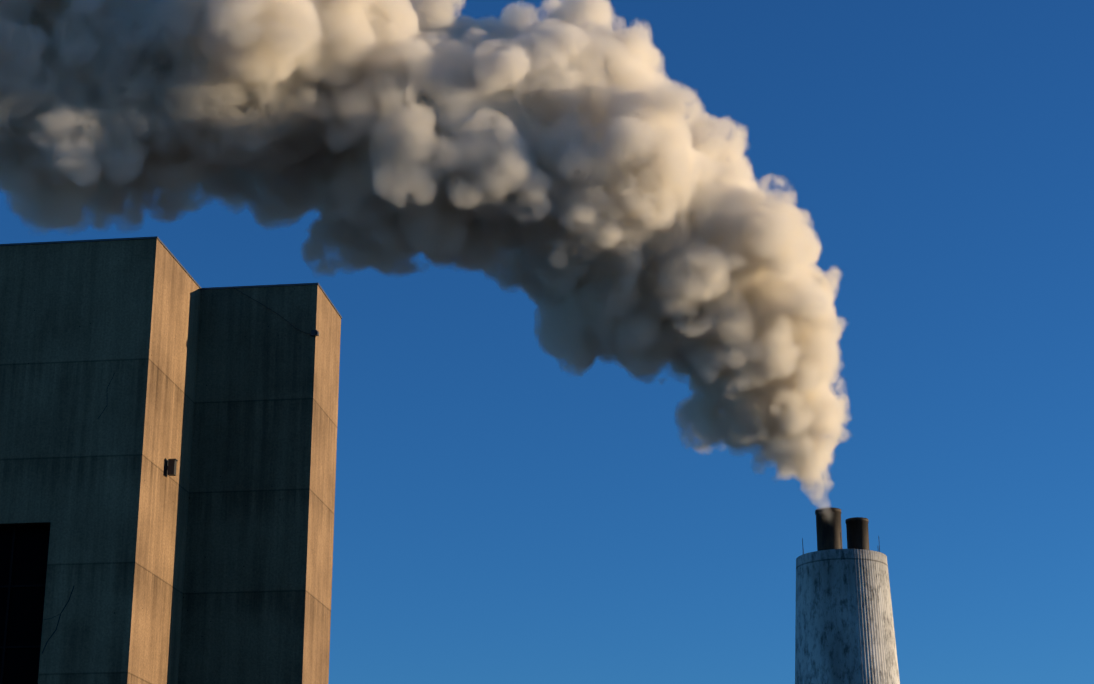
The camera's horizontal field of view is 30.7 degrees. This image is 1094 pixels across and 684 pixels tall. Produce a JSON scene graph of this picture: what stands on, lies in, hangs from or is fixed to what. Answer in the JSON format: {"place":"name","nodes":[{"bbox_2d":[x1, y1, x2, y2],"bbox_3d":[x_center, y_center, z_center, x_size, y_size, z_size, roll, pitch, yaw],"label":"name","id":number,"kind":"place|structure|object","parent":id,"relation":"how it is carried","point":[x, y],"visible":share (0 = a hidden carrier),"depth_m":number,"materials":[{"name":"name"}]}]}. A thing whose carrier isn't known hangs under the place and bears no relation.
{"place":"outdoors","nodes":[
{"label":"outdoors","id":0,"kind":"place"},
{"bbox_2d":[0,239,340,683],"bbox_3d":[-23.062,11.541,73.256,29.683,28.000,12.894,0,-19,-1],"label":"boiler house","id":1,"kind":"structure","parent":0,"point":[211,562],"depth_m":71.95,"materials":[{"name":"concrete"}]},
{"bbox_2d":[0,526,45,683],"bbox_3d":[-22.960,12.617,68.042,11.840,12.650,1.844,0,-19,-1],"label":"boiler house mullions","id":2,"kind":"object","parent":1,"relation":"attached to","point":[9,586],"visible":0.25,"depth_m":68.63,"materials":[{"name":"black metal"}]},
{"bbox_2d":[0,526,49,683],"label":"window","id":3,"kind":"structure","parent":1,"relation":"attached to","point":[25,622],"depth_m":68.67,"materials":[{"name":"black glass"}]},
{"bbox_2d":[42,373,114,653],"bbox_3d":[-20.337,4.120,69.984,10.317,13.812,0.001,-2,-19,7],"label":"wall cracks","id":4,"kind":"object","parent":1,"relation":"attached to","point":[73,586],"depth_m":67.76,"materials":[{"name":"black"}]},
{"bbox_2d":[164,458,177,476],"bbox_3d":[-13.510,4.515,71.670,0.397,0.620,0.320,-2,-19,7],"label":"flood light","id":5,"kind":"object","parent":1,"relation":"attached to","point":[170,465],"visible":1,"depth_m":71.59,"materials":[{"name":"grey metal"}]},
{"bbox_2d":[0,236,341,318],"bbox_3d":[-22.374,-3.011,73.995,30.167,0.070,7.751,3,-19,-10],"label":"roof coping","id":6,"kind":"object","parent":1,"relation":"on","point":[135,238],"visible":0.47,"depth_m":73.52,"materials":[{"name":"grey metal"}]},
{"bbox_2d":[233,287,318,335],"bbox_3d":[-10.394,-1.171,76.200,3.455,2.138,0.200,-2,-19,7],"label":"cable","id":7,"kind":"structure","parent":1,"relation":"attached to","point":[314,332],"depth_m":75.72,"materials":[{"name":"grey metal"}]},
{"bbox_2d":[0,0,1093,683],"label":"sky","id":8,"kind":"structure","parent":0,"point":[628,295],"materials":[{"name":"blue"}]},
{"bbox_2d":[795,549,899,683],"bbox_3d":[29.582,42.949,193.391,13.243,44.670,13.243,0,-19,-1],"label":"chimney","id":9,"kind":"object","parent":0,"point":[844,629],"visible":1,"depth_m":194.68,"materials":[{"name":"paint"}]},
{"bbox_2d":[802,532,879,553],"bbox_3d":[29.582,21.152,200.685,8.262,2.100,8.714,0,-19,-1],"label":"lightning rods","id":10,"kind":"object","parent":9,"relation":"attached to","point":[841,546],"visible":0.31,"depth_m":198.15,"materials":[{"name":"grey metal"}]},
{"bbox_2d":[815,507,868,550],"bbox_3d":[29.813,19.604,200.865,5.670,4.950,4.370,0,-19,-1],"label":"flue pipes","id":11,"kind":"object","parent":9,"relation":"on","point":[828,530],"visible":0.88,"depth_m":199.67,"materials":[{"name":"black metal"}]}
]}

